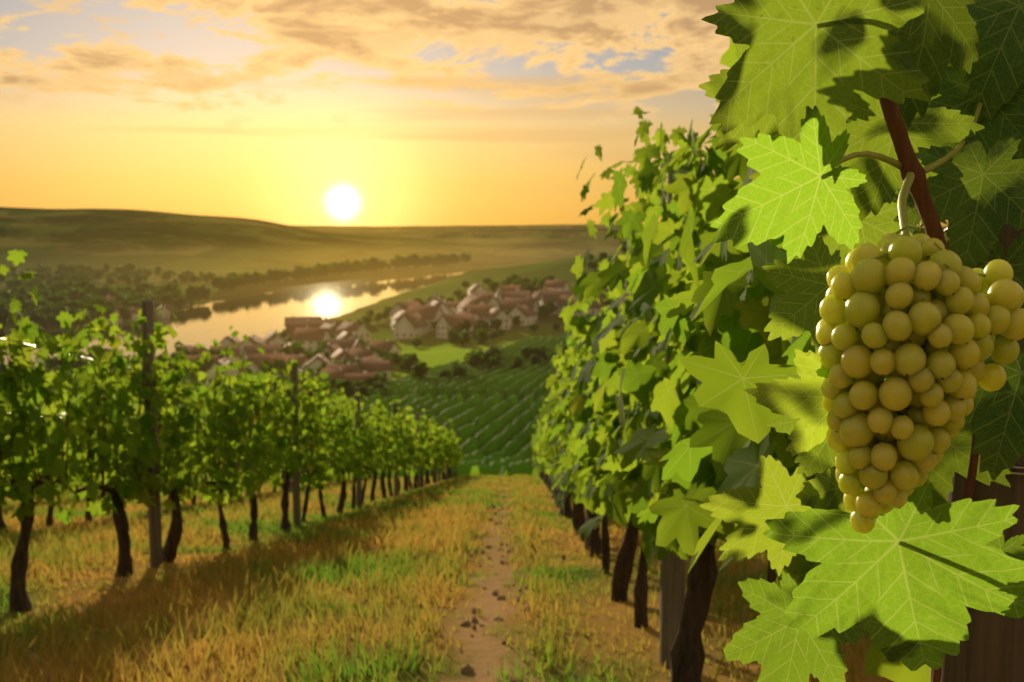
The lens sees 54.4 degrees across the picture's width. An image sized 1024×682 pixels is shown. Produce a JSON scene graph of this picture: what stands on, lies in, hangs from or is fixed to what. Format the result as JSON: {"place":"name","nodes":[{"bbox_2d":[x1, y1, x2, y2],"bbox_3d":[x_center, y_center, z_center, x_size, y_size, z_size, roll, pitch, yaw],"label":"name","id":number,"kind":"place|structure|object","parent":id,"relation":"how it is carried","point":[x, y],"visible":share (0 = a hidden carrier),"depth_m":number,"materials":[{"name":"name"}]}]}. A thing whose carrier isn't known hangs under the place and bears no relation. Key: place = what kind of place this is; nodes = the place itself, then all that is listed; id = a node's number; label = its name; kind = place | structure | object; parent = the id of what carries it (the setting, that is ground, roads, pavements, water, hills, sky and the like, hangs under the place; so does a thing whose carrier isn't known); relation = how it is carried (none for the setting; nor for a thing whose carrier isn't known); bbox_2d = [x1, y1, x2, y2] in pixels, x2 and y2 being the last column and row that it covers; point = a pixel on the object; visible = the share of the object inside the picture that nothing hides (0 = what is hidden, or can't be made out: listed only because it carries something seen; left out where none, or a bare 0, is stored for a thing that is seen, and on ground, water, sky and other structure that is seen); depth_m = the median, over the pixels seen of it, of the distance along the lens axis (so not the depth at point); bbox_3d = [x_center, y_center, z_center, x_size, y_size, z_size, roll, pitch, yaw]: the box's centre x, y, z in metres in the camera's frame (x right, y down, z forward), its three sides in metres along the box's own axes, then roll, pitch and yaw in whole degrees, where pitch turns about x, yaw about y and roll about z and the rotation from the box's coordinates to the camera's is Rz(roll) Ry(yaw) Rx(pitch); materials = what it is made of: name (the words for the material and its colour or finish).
{"place":"outdoors","nodes":[
{"label":"outdoors","id":0,"kind":"place"},
{"bbox_2d":[0,267,481,370],"bbox_3d":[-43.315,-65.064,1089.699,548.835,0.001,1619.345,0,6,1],"label":"river","id":1,"kind":"structure","parent":0,"point":[261,314],"depth_m":692.38,"materials":[{"name":"yellow liquid"}]},
{"bbox_2d":[0,0,947,226],"label":"sky","id":2,"kind":"structure","parent":0,"point":[286,112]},
{"bbox_2d":[0,207,948,681],"bbox_3d":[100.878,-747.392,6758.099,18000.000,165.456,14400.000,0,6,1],"label":"ground","id":3,"kind":"structure","parent":0,"point":[152,241],"depth_m":339.81,"materials":[{"name":"brown soil"}]},
{"bbox_2d":[15,400,547,476],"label":"vine leaves","id":4,"kind":"object","parent":3,"relation":"on","point":[433,449],"visible":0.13,"depth_m":26.11,"materials":[{"name":"green plant"}]},
{"bbox_2d":[5,356,567,490],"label":"vine leaves","id":5,"kind":"object","parent":3,"relation":"on","point":[376,438],"visible":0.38,"depth_m":13.58,"materials":[{"name":"green plant"}]},
{"bbox_2d":[0,241,631,403],"bbox_3d":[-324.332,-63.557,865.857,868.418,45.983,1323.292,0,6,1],"label":"trees","id":6,"kind":"object","parent":3,"relation":"on","point":[58,292],"visible":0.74,"depth_m":617.76,"materials":[{"name":"green plant"}]},
{"bbox_2d":[31,279,630,385],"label":"village houses","id":7,"kind":"structure","parent":3,"relation":"on","point":[411,320],"depth_m":444.95,"materials":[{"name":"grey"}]},
{"bbox_2d":[19,150,688,667],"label":"trellis posts","id":8,"kind":"object","parent":3,"relation":"in","point":[671,584],"visible":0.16,"depth_m":7.26,"materials":[{"name":"brown wood"}]},
{"bbox_2d":[0,189,947,490],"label":"trellis wires","id":9,"kind":"object","parent":8,"relation":"attached to","point":[262,397],"depth_m":6.32,"materials":[{"name":"grey metal"}]},
{"bbox_2d":[0,459,828,681],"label":"vine trunks","id":10,"kind":"object","parent":3,"relation":"on","point":[687,656],"visible":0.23,"depth_m":5.51,"materials":[{"name":"brown wood"}]},
{"bbox_2d":[0,306,593,498],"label":"vine shoots","id":11,"kind":"object","parent":10,"relation":"attached to","point":[135,471],"visible":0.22,"depth_m":6.79,"materials":[{"name":"plant"}]},
{"bbox_2d":[0,473,892,681],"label":"grass","id":12,"kind":"structure","parent":3,"relation":"on","point":[464,500],"depth_m":6.06,"materials":[{"name":"green plant"}]},
{"bbox_2d":[350,483,565,681],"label":"track stones","id":13,"kind":"object","parent":3,"relation":"on","point":[467,669],"visible":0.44,"depth_m":5.47,"materials":[{"name":"brown stone"}]},
{"bbox_2d":[346,333,578,478],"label":"vineyard rows","id":14,"kind":"object","parent":3,"relation":"on","point":[526,378],"visible":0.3,"depth_m":192.44,"materials":[{"name":"green plant"}]},
{"bbox_2d":[0,0,953,681],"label":"vine leaves","id":15,"kind":"object","parent":3,"relation":"on","point":[688,426],"visible":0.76,"depth_m":3.45,"materials":[{"name":"green plant"}]},
{"bbox_2d":[930,69,1023,681],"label":"post","id":16,"kind":"object","parent":3,"relation":"on","point":[992,649],"visible":0.09,"depth_m":0.84,"materials":[{"name":"brown wood"}]},
{"bbox_2d":[699,0,1023,681],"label":"vine leaves","id":17,"kind":"object","parent":16,"relation":"attached to","point":[798,83],"visible":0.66,"depth_m":0.63,"materials":[{"name":"green plant"}]},
{"bbox_2d":[1010,466,1023,475],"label":"wire","id":18,"kind":"object","parent":16,"relation":"attached to","point":[1017,473],"visible":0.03,"depth_m":0.81,"materials":[{"name":"silver metal"}]},
{"bbox_2d":[879,98,978,681],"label":"vine cane","id":19,"kind":"object","parent":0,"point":[909,161],"visible":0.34,"depth_m":0.65,"materials":[{"name":"brown plant"}]},
{"bbox_2d":[836,102,986,459],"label":"grape stalks","id":20,"kind":"object","parent":19,"relation":"hanging from","point":[905,226],"visible":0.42,"depth_m":0.62,"materials":[{"name":"plant"}]},
{"bbox_2d":[816,233,1023,533],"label":"grape cluster","id":21,"kind":"object","parent":20,"relation":"hanging from","point":[956,325],"visible":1,"depth_m":0.54,"materials":[{"name":"green food"}]}
]}

